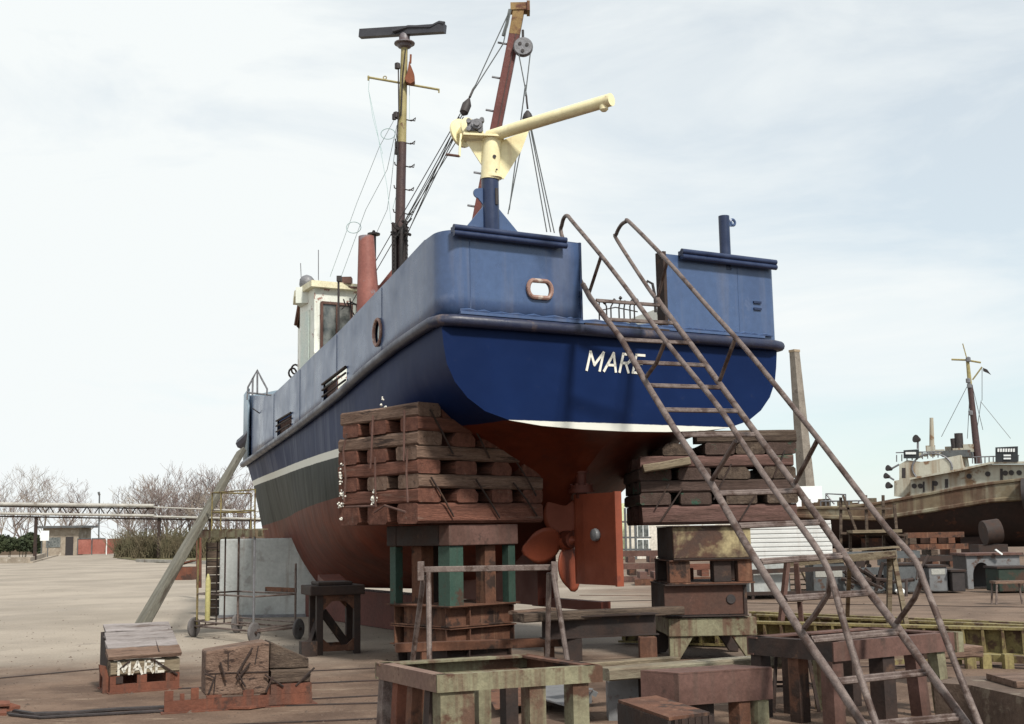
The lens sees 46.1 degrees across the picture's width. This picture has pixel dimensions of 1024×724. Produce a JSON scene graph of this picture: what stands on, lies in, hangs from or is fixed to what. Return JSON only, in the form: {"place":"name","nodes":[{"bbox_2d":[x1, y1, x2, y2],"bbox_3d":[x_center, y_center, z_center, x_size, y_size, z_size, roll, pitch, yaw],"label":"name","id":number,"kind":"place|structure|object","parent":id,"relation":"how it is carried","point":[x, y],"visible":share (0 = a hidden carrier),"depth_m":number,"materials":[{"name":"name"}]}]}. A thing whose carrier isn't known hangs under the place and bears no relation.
{"place":"outdoors","nodes":[
{"label":"outdoors","id":0,"kind":"place"},
{"bbox_2d":[0,591,1021,722],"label":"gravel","id":1,"kind":"structure","parent":0,"point":[592,717],"depth_m":12.28,"materials":[{"name":"gravel"}]},
{"bbox_2d":[0,547,1023,723],"bbox_3d":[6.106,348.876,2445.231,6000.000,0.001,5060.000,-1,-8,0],"label":"ground","id":2,"kind":"structure","parent":0,"point":[107,587],"depth_m":19.06,"materials":[{"name":"concrete"}]},
{"bbox_2d":[0,700,19,715],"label":"scrap plate","id":3,"kind":"object","parent":2,"relation":"on","point":[6,706],"visible":1,"depth_m":11.36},
{"bbox_2d":[0,532,42,556],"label":"hedge","id":4,"kind":"object","parent":2,"relation":"on","point":[23,543],"visible":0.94,"depth_m":116.63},
{"bbox_2d":[0,553,57,562],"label":"planter wall","id":5,"kind":"structure","parent":2,"relation":"on","point":[31,559],"depth_m":91.65,"materials":[{"name":"concrete"}]},
{"bbox_2d":[0,467,60,536],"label":"bare tree","id":6,"kind":"object","parent":2,"relation":"on","point":[21,520],"visible":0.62,"depth_m":168.70,"materials":[{"name":"brown plant"}]},
{"bbox_2d":[0,465,71,536],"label":"bare tree","id":7,"kind":"object","parent":2,"relation":"on","point":[1,528],"visible":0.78,"depth_m":176.91,"materials":[{"name":"brown plant"}]},
{"bbox_2d":[16,476,66,532],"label":"bare tree","id":8,"kind":"object","parent":2,"relation":"on","point":[27,499],"visible":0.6,"depth_m":165.36,"materials":[{"name":"brown plant"}]},
{"bbox_2d":[40,531,48,556],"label":"notice board","id":9,"kind":"object","parent":2,"relation":"on","point":[44,535],"visible":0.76,"depth_m":116.88,"materials":[{"name":"grey paint"}]},
{"bbox_2d":[0,668,98,678],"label":"slipway rail","id":10,"kind":"object","parent":2,"relation":"on","point":[48,673],"visible":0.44,"depth_m":14.62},
{"bbox_2d":[39,476,93,525],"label":"bare tree","id":11,"kind":"object","parent":2,"relation":"on","point":[79,501],"visible":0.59,"depth_m":163.90,"materials":[{"name":"brown plant"}]},
{"bbox_2d":[38,525,97,555],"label":"gatehouse","id":12,"kind":"object","parent":2,"relation":"on","point":[62,541],"visible":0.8,"depth_m":133.63,"materials":[{"name":"stone"}]},
{"bbox_2d":[46,537,60,547],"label":"window","id":13,"kind":"structure","parent":12,"relation":"in","point":[53,541],"depth_m":133.58,"materials":[{"name":"grey glass"}]},
{"bbox_2d":[65,537,73,554],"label":"door","id":14,"kind":"structure","parent":12,"relation":"in","point":[69,540],"depth_m":133.52,"materials":[{"name":"metal"}]},
{"bbox_2d":[77,538,91,554],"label":"yard gate","id":15,"kind":"structure","parent":2,"relation":"on","point":[83,545],"depth_m":133.57,"materials":[{"name":"metal"}]},
{"bbox_2d":[55,490,114,529],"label":"bare tree","id":16,"kind":"object","parent":2,"relation":"on","point":[62,521],"visible":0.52,"depth_m":158.96,"materials":[{"name":"brown plant"}]},
{"bbox_2d":[8,705,163,718],"bbox_3d":[-3.975,3.254,11.181,1.479,0.036,0.504,-1,-8,-3],"label":"cable","id":17,"kind":"object","parent":2,"relation":"on","point":[63,714],"visible":0.9,"depth_m":11.15,"materials":[{"name":"rubber"}]},
{"bbox_2d":[91,538,105,554],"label":"yard gate","id":18,"kind":"structure","parent":2,"relation":"on","point":[98,545],"depth_m":133.56,"materials":[{"name":"metal"}]},
{"bbox_2d":[106,538,120,554],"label":"yard gate","id":19,"kind":"structure","parent":2,"relation":"on","point":[108,550],"depth_m":133.57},
{"bbox_2d":[0,502,260,559],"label":"pipe bridge","id":20,"kind":"structure","parent":2,"relation":"on","point":[109,506],"depth_m":99.30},
{"bbox_2d":[0,536,264,554],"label":"boundary wall","id":21,"kind":"structure","parent":2,"relation":"on","point":[14,552],"depth_m":148.32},
{"bbox_2d":[97,621,181,694],"bbox_3d":[-4.085,3.204,13.104,0.856,0.684,0.687,3,-9,-29],"label":"shore block","id":22,"kind":"object","parent":2,"relation":"on","point":[144,642],"depth_m":12.96,"materials":[{"name":"brown wood"}]},
{"bbox_2d":[121,557,219,560],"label":"grass verge","id":23,"kind":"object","parent":2,"relation":"on","point":[203,559],"depth_m":95.79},
{"bbox_2d":[91,487,156,537],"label":"bare tree","id":24,"kind":"object","parent":23,"relation":"on","point":[127,528],"visible":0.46,"depth_m":119.60,"materials":[{"name":"brown plant"}]},
{"bbox_2d":[97,526,154,557],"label":"scrub","id":25,"kind":"object","parent":23,"relation":"on","point":[119,549],"visible":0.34,"depth_m":108.14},
{"bbox_2d":[110,486,156,535],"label":"bare tree","id":26,"kind":"object","parent":23,"relation":"on","point":[123,502],"visible":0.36,"depth_m":132.29,"materials":[{"name":"brown plant"}]},
{"bbox_2d":[114,525,189,558],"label":"scrub","id":27,"kind":"object","parent":23,"relation":"on","point":[142,550],"visible":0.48,"depth_m":100.87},
{"bbox_2d":[121,474,187,538],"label":"bare tree","id":28,"kind":"object","parent":23,"relation":"on","point":[147,502],"visible":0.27,"depth_m":123.36,"materials":[{"name":"brown plant"}]},
{"bbox_2d":[130,475,200,536],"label":"bare tree","id":29,"kind":"object","parent":23,"relation":"on","point":[168,510],"visible":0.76,"depth_m":111.95,"materials":[{"name":"brown plant"}]},
{"bbox_2d":[153,463,221,534],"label":"bare tree","id":30,"kind":"object","parent":23,"relation":"on","point":[195,498],"visible":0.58,"depth_m":115.56,"materials":[{"name":"brown plant"}]},
{"bbox_2d":[148,526,227,558],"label":"scrub","id":31,"kind":"object","parent":23,"relation":"on","point":[170,551],"visible":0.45,"depth_m":98.10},
{"bbox_2d":[142,462,237,529],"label":"bare tree","id":32,"kind":"object","parent":23,"relation":"on","point":[163,490],"visible":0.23,"depth_m":121.19,"materials":[{"name":"brown plant"}]},
{"bbox_2d":[179,473,234,527],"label":"bare tree","id":33,"kind":"object","parent":23,"relation":"on","point":[189,512],"visible":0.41,"depth_m":112.33,"materials":[{"name":"brown plant"}]},
{"bbox_2d":[179,523,242,550],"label":"scrub","id":34,"kind":"object","parent":23,"relation":"on","point":[217,537],"visible":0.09,"depth_m":100.65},
{"bbox_2d":[178,464,257,538],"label":"bare tree","id":35,"kind":"object","parent":23,"relation":"on","point":[230,489],"visible":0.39,"depth_m":115.22,"materials":[{"name":"brown plant"}]},
{"bbox_2d":[213,482,259,538],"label":"bare tree","id":36,"kind":"object","parent":23,"relation":"on","point":[239,514],"visible":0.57,"depth_m":109.18,"materials":[{"name":"brown plant"}]},
{"bbox_2d":[136,559,205,563],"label":"kerb","id":37,"kind":"structure","parent":2,"relation":"on","point":[155,561],"depth_m":82.90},
{"bbox_2d":[125,447,245,659],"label":"timber shore","id":38,"kind":"structure","parent":2,"relation":"on","point":[148,613],"depth_m":17.67,"materials":[{"name":"grey wood"}]},
{"bbox_2d":[175,560,195,579],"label":"skip","id":39,"kind":"object","parent":2,"relation":"on","point":[186,573],"visible":0.46,"depth_m":47.18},
{"bbox_2d":[7,702,376,713],"bbox_3d":[-3.142,3.291,11.431,3.824,0.014,0.050,0,-8,-4],"label":"slipway rail","id":40,"kind":"object","parent":2,"relation":"on","point":[268,705],"depth_m":11.51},
{"bbox_2d":[196,538,201,587],"bbox_3d":[-8.473,5.369,32.590,0.148,1.468,0.120,-1,-8,0],"label":"post","id":41,"kind":"object","parent":2,"relation":"on","point":[200,563],"visible":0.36,"depth_m":32.55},
{"bbox_2d":[207,542,219,615],"bbox_3d":[-6.285,4.561,25.325,0.256,1.510,0.250,-1,-8,0],"label":"ladder","id":42,"kind":"object","parent":2,"relation":"on","point":[211,570],"visible":0.49,"depth_m":25.24,"materials":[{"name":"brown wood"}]},
{"bbox_2d":[160,639,317,714],"bbox_3d":[-2.636,3.004,11.595,1.449,0.605,0.660,2,-9,-20],"label":"shore block","id":43,"kind":"object","parent":2,"relation":"on","point":[272,674],"depth_m":11.49,"materials":[{"name":"brown wood"}]},
{"bbox_2d":[187,489,304,640],"bbox_3d":[-4.322,3.284,19.568,1.158,2.352,2.250,6,-11,-41],"label":"scaffold trolley","id":44,"kind":"object","parent":2,"relation":"on","point":[237,623],"visible":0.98,"depth_m":19.41,"materials":[{"name":"grey metal"}]},
{"bbox_2d":[205,574,210,620],"bbox_3d":[-4.869,3.767,19.274,0.084,0.740,0.082,-1,-8,0],"label":"gas cylinder","id":45,"kind":"object","parent":44,"relation":"in","point":[207,596],"visible":1,"depth_m":19.24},
{"bbox_2d":[218,538,314,617],"bbox_3d":[-4.809,4.445,24.935,2.264,1.580,1.186,-1,-8,0],"label":"sheet metal tank","id":46,"kind":"object","parent":2,"relation":"on","point":[276,559],"visible":0.5,"depth_m":24.42,"materials":[{"name":"grey metal"}]},
{"bbox_2d":[178,680,378,688],"bbox_3d":[-2.509,3.528,13.174,2.204,0.014,0.060,1,-8,-11],"label":"slipway rail","id":47,"kind":"object","parent":2,"relation":"on","point":[313,683],"visible":0.36,"depth_m":13.27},
{"bbox_2d":[235,718,376,723],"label":"slipway rail","id":48,"kind":"object","parent":2,"relation":"on","point":[310,721],"depth_m":10.48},
{"bbox_2d":[318,574,344,580],"bbox_3d":[-2.753,3.455,18.707,0.350,0.281,1.075,2,-9,-19],"label":"keel block","id":49,"kind":"object","parent":2,"relation":"on","point":[327,577],"depth_m":18.96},
{"bbox_2d":[299,580,364,656],"bbox_3d":[-2.545,3.539,16.707,0.880,0.980,0.720,2,-9,-21],"label":"keel stand","id":50,"kind":"object","parent":2,"relation":"on","point":[323,595],"visible":0.99,"depth_m":16.54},
{"bbox_2d":[312,667,374,671],"bbox_3d":[-2.132,3.710,14.502,1.176,0.014,0.050,1,-8,-15],"label":"slipway rail","id":51,"kind":"object","parent":2,"relation":"on","point":[343,669],"visible":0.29,"depth_m":14.51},
{"bbox_2d":[312,695,377,699],"bbox_3d":[-1.638,3.351,12.040,0.711,0.014,0.050,1,-8,-14],"label":"slipway rail","id":52,"kind":"object","parent":2,"relation":"on","point":[345,697],"visible":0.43,"depth_m":12.02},
{"bbox_2d":[305,589,411,629],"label":"keel beam","id":53,"kind":"structure","parent":2,"relation":"on","point":[377,611],"depth_m":21.29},
{"bbox_2d":[236,0,784,609],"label":"work boat","id":54,"kind":"object","parent":53,"relation":"on","point":[464,326],"visible":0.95,"depth_m":15.71,"materials":[{"name":"paint"}]},
{"bbox_2d":[393,645,511,660],"bbox_3d":[-0.746,3.691,15.295,1.040,0.214,1.130,7,-11,-43],"label":"steel stand","id":55,"kind":"object","parent":2,"relation":"on","point":[403,656],"visible":0.16,"depth_m":14.97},
{"bbox_2d":[390,623,515,643],"bbox_3d":[-0.750,3.456,15.328,1.100,0.239,1.190,7,-11,-43],"label":"steel stand","id":56,"kind":"object","parent":55,"relation":"on","point":[403,633],"visible":0.48,"depth_m":15.04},
{"bbox_2d":[390,603,515,627],"bbox_3d":[-0.755,3.208,15.363,1.100,0.239,1.190,7,-11,-43],"label":"steel stand","id":57,"kind":"object","parent":56,"relation":"on","point":[453,617],"visible":0.7,"depth_m":15.03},
{"bbox_2d":[386,544,519,607],"bbox_3d":[-0.763,2.722,15.432,1.179,0.733,1.269,7,-11,-43],"label":"green stand","id":58,"kind":"object","parent":57,"relation":"on","point":[447,589],"visible":0.85,"depth_m":15.23,"materials":[{"name":"paint"}]},
{"bbox_2d":[387,524,517,545],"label":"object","id":59,"kind":"object","parent":58,"relation":"on","point":[457,535],"visible":1,"depth_m":15.06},
{"bbox_2d":[337,397,542,525],"bbox_3d":[-0.899,1.313,15.665,2.209,1.578,1.700,7,-11,-43],"label":"timber crib","id":60,"kind":"object","parent":59,"relation":"on","point":[420,463],"visible":0.98,"depth_m":14.92,"materials":[{"name":"brown wood"}]},
{"bbox_2d":[395,638,561,659],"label":"long beam","id":61,"kind":"structure","parent":2,"relation":"on","point":[477,644],"depth_m":14.18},
{"bbox_2d":[375,654,602,723],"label":"trestle","id":62,"kind":"object","parent":2,"relation":"on","point":[445,691],"visible":1,"depth_m":7.67,"materials":[{"name":"beige metal"}]},
{"bbox_2d":[410,561,569,659],"bbox_3d":[-0.273,2.875,13.427,1.850,1.312,0.843,-1,-8,0],"label":"pipe sawhorse","id":63,"kind":"object","parent":2,"relation":"on","point":[551,576],"visible":0.84,"depth_m":13.48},
{"bbox_2d":[491,687,520,709],"bbox_3d":[-0.021,3.182,11.359,0.471,0.096,1.836,0,-8,-4],"label":"scrap plate","id":64,"kind":"object","parent":2,"relation":"on","point":[495,697],"visible":0.09,"depth_m":11.08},
{"bbox_2d":[546,685,597,705],"bbox_3d":[0.459,3.114,11.046,0.570,0.126,1.851,-2,-8,10],"label":"scrap plate","id":65,"kind":"object","parent":2,"relation":"on","point":[555,694],"visible":0.34,"depth_m":11.19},
{"bbox_2d":[539,612,658,660],"bbox_3d":[1.059,3.262,13.965,1.420,0.633,0.456,1,-8,-15],"label":"girder bench","id":66,"kind":"object","parent":2,"relation":"on","point":[639,625],"visible":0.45,"depth_m":14.05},
{"bbox_2d":[508,608,556,614],"bbox_3d":[0.250,2.932,14.178,0.574,0.045,0.208,2,-9,-32],"label":"plank","id":67,"kind":"object","parent":66,"relation":"on","point":[511,612],"visible":0.55,"depth_m":14.09,"materials":[{"name":"brown wood"}]},
{"bbox_2d":[512,606,684,622],"bbox_3d":[1.065,2.984,14.270,2.376,0.106,0.255,5,-10,-33],"label":"plank","id":68,"kind":"object","parent":66,"relation":"on","point":[528,617],"visible":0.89,"depth_m":14.06,"materials":[{"name":"brown wood"}]},
{"bbox_2d":[606,679,640,720],"bbox_3d":[0.804,2.886,10.389,0.747,0.380,0.299,1,-8,-12],"label":"plank support","id":69,"kind":"object","parent":2,"relation":"on","point":[616,691],"visible":0.19,"depth_m":10.30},
{"bbox_2d":[579,656,679,666],"bbox_3d":[1.003,2.740,10.972,1.267,0.056,0.177,6,-11,-33],"label":"plank","id":70,"kind":"object","parent":69,"relation":"on","point":[604,663],"visible":0.53,"depth_m":10.97,"materials":[{"name":"brown wood"}]},
{"bbox_2d":[603,656,812,680],"bbox_3d":[1.914,2.682,10.673,2.655,0.108,0.212,4,-9,-29],"label":"plank","id":71,"kind":"object","parent":69,"relation":"on","point":[620,672],"visible":0.36,"depth_m":10.27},
{"bbox_2d":[623,550,657,581],"bbox_3d":[3.914,6.534,38.582,2.056,0.980,1.000,-1,-8,0],"label":"timber pile","id":72,"kind":"object","parent":2,"relation":"on","point":[630,565],"visible":0.44,"depth_m":38.11,"materials":[{"name":"brown wood"}]},
{"bbox_2d":[634,571,654,585],"bbox_3d":[4.336,6.468,36.074,1.400,0.390,1.000,-1,-8,0],"label":"timber pile","id":73,"kind":"object","parent":2,"relation":"on","point":[643,580],"visible":0.45,"depth_m":35.58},
{"bbox_2d":[617,695,711,723],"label":"ribbed box","id":74,"kind":"object","parent":2,"relation":"on","point":[655,709],"visible":1,"depth_m":8.03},
{"bbox_2d":[690,563,709,578],"bbox_3d":[5.329,6.477,36.936,1.627,0.580,1.000,-1,-8,0],"label":"timber pile","id":75,"kind":"object","parent":2,"relation":"on","point":[702,569],"visible":0.2,"depth_m":36.47,"materials":[{"name":"brown wood"}]},
{"bbox_2d":[655,616,756,658],"bbox_3d":[2.457,3.500,15.412,1.100,0.519,1.130,-1,-8,-3],"label":"green trestle","id":76,"kind":"object","parent":2,"relation":"on","point":[675,635],"visible":0.72,"depth_m":14.88,"materials":[{"name":"metal"}]},
{"bbox_2d":[650,581,748,617],"bbox_3d":[2.385,3.029,15.460,1.030,0.398,1.160,-1,-8,-3],"label":"steel stand","id":77,"kind":"object","parent":76,"relation":"on","point":[712,600],"visible":0.87,"depth_m":14.97,"materials":[{"name":"metal"}]},
{"bbox_2d":[653,558,754,584],"bbox_3d":[2.452,2.689,15.548,1.080,0.294,1.190,-1,-8,-3],"label":"steel stand","id":78,"kind":"object","parent":77,"relation":"on","point":[671,572],"visible":0.93,"depth_m":15.02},
{"bbox_2d":[656,525,750,559],"bbox_3d":[2.479,2.334,15.620,1.010,0.423,1.250,-1,-8,-3],"label":"steel stand","id":79,"kind":"object","parent":78,"relation":"on","point":[699,542],"visible":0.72,"depth_m":15.05,"materials":[{"name":"paint"}]},
{"bbox_2d":[623,430,797,525],"bbox_3d":[2.628,1.563,16.097,2.146,1.204,1.739,-1,-8,0],"label":"timber crib","id":80,"kind":"object","parent":79,"relation":"on","point":[666,484],"visible":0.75,"depth_m":15.49,"materials":[{"name":"brown wood"}]},
{"bbox_2d":[640,664,772,723],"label":"trestle","id":81,"kind":"object","parent":2,"relation":"on","point":[745,692],"visible":0.81,"depth_m":9.51,"materials":[{"name":"metal"}]},
{"bbox_2d":[559,214,982,723],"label":"boarding ladder","id":82,"kind":"object","parent":2,"relation":"on","point":[849,637],"visible":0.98,"depth_m":10.41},
{"bbox_2d":[772,657,820,712],"bbox_3d":[2.492,2.839,10.788,0.428,0.533,0.388,-1,-8,0],"label":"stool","id":83,"kind":"object","parent":2,"relation":"on","point":[812,683],"visible":0.33,"depth_m":10.62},
{"bbox_2d":[747,520,846,599],"bbox_3d":[6.369,4.689,28.690,2.600,1.765,2.440,-1,-8,0],"label":"site trailer","id":84,"kind":"object","parent":2,"relation":"on","point":[772,542],"visible":0.27,"depth_m":27.65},
{"bbox_2d":[789,349,814,485],"bbox_3d":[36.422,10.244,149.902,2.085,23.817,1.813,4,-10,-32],"label":"support post","id":85,"kind":"object","parent":2,"relation":"on","point":[803,439],"visible":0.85,"depth_m":149.95,"materials":[{"name":"wood"}]},
{"bbox_2d":[618,621,1023,654],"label":"yellow girder","id":86,"kind":"object","parent":2,"relation":"on","point":[999,639],"visible":0.3,"depth_m":15.03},
{"bbox_2d":[805,562,844,590],"bbox_3d":[7.653,5.240,29.469,0.829,0.769,0.860,-1,-8,0],"label":"steel bin","id":87,"kind":"object","parent":2,"relation":"on","point":[816,581],"visible":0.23,"depth_m":29.07,"materials":[{"name":"metal"}]},
{"bbox_2d":[778,550,908,623],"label":"work platform","id":88,"kind":"structure","parent":2,"relation":"on","point":[891,557],"depth_m":16.92,"materials":[{"name":"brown wood"}]},
{"bbox_2d":[747,627,963,723],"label":"trestle","id":89,"kind":"object","parent":2,"relation":"on","point":[791,650],"visible":0.73,"depth_m":10.09,"materials":[{"name":"brown metal"}]},
{"bbox_2d":[838,495,907,583],"bbox_3d":[10.064,4.914,33.333,1.971,2.501,0.635,-1,-8,0],"label":"scaffold","id":90,"kind":"object","parent":2,"relation":"on","point":[866,532],"visible":0.63,"depth_m":33.58,"materials":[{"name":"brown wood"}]},
{"bbox_2d":[833,551,919,590],"bbox_3d":[9.005,5.350,30.874,2.636,0.980,1.000,-1,-8,0],"label":"timber pile","id":91,"kind":"object","parent":2,"relation":"on","point":[875,570],"visible":0.12,"depth_m":30.43,"materials":[{"name":"wood"}]},
{"bbox_2d":[836,551,929,596],"bbox_3d":[9.126,5.230,29.671,2.310,1.208,3.977,-5,-9,27],"label":"scrap heap","id":92,"kind":"object","parent":2,"relation":"on","point":[876,581],"visible":0.46,"depth_m":28.96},
{"bbox_2d":[749,611,1023,623],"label":"yellow girder","id":93,"kind":"object","parent":2,"relation":"on","point":[882,617],"visible":0.12,"depth_m":19.02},
{"bbox_2d":[752,614,1023,626],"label":"yellow girder","id":94,"kind":"object","parent":2,"relation":"on","point":[766,617],"visible":0.22,"depth_m":18.01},
{"bbox_2d":[759,603,1016,606],"bbox_3d":[7.539,5.003,24.796,6.138,0.014,0.070,-6,-9,30],"label":"slipway rail","id":95,"kind":"object","parent":2,"relation":"on","point":[899,605],"depth_m":24.39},
{"bbox_2d":[883,562,917,592],"bbox_3d":[9.382,5.197,29.078,0.642,0.684,0.860,-1,-8,0],"label":"steel bin","id":96,"kind":"object","parent":2,"relation":"on","point":[907,570],"visible":0.44,"depth_m":28.70,"materials":[{"name":"metal"}]},
{"bbox_2d":[797,344,1023,552],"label":"rusty ship","id":97,"kind":"object","parent":2,"relation":"on","point":[952,491],"visible":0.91,"depth_m":62.02,"materials":[{"name":"metal"}]},
{"bbox_2d":[918,564,948,591],"bbox_3d":[10.206,5.232,29.210,0.506,0.623,0.860,-1,-8,0],"label":"steel bin","id":98,"kind":"object","parent":2,"relation":"on","point":[936,577],"visible":0.73,"depth_m":28.82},
{"bbox_2d":[901,532,968,568],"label":"timber pile","id":99,"kind":"object","parent":2,"relation":"on","point":[930,538],"visible":0.57,"depth_m":41.06,"materials":[{"name":"brown wood"}]},
{"bbox_2d":[924,644,982,658],"bbox_3d":[4.472,2.989,12.443,0.754,0.127,0.312,4,-10,-23],"label":"plank","id":100,"kind":"object","parent":2,"relation":"on","point":[972,651],"visible":0.29,"depth_m":12.39,"materials":[{"name":"brown wood"}]},
{"bbox_2d":[947,568,965,591],"bbox_3d":[10.631,5.258,29.054,0.370,0.514,0.860,-1,-8,0],"label":"steel bin","id":101,"kind":"object","parent":2,"relation":"on","point":[956,580],"visible":0.76,"depth_m":28.66,"materials":[{"name":"metal"}]},
{"bbox_2d":[895,653,1023,668],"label":"yellow skid","id":102,"kind":"object","parent":2,"relation":"on","point":[1007,660],"visible":0.54,"depth_m":13.51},
{"bbox_2d":[933,672,1023,723],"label":"concrete block","id":103,"kind":"object","parent":2,"relation":"on","point":[998,698],"depth_m":9.21,"materials":[{"name":"grey concrete"}]},
{"bbox_2d":[950,552,1022,588],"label":"arched cabin","id":104,"kind":"object","parent":2,"relation":"on","point":[972,563],"visible":0.67,"depth_m":30.21,"materials":[{"name":"metal"}]},
{"bbox_2d":[969,544,1007,551],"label":"block","id":105,"kind":"object","parent":104,"relation":"on","point":[987,548],"depth_m":49.18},
{"bbox_2d":[978,519,1003,544],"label":"drum","id":106,"kind":"object","parent":105,"relation":"on","point":[991,531],"visible":1,"depth_m":49.11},
{"bbox_2d":[983,565,1023,591],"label":"steel bin","id":107,"kind":"object","parent":2,"relation":"on","point":[1002,572],"visible":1,"depth_m":28.26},
{"bbox_2d":[989,580,1023,604],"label":"trestle stool","id":108,"kind":"object","parent":2,"relation":"on","point":[1006,582],"visible":1,"depth_m":24.24,"materials":[{"name":"brown wood"}]},
{"bbox_2d":[0,0,1023,538],"label":"sky","id":109,"kind":"structure","parent":0,"point":[170,170],"materials":[{"name":"white"}]},
{"bbox_2d":[622,503,729,559],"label":"factory building","id":110,"kind":"structure","parent":0,"point":[638,538],"depth_m":69.56,"materials":[{"name":"white glass"}]},
{"bbox_2d":[637,525,648,536],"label":"window","id":111,"kind":"structure","parent":110,"relation":"in","point":[642,531],"depth_m":69.61,"materials":[{"name":"white glass"}]},
{"bbox_2d":[637,539,648,550],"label":"window","id":112,"kind":"structure","parent":110,"relation":"in","point":[641,543],"depth_m":69.51,"materials":[{"name":"white glass"}]},
{"bbox_2d":[796,486,821,506],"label":"white shed","id":113,"kind":"structure","parent":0,"point":[813,493],"depth_m":119.28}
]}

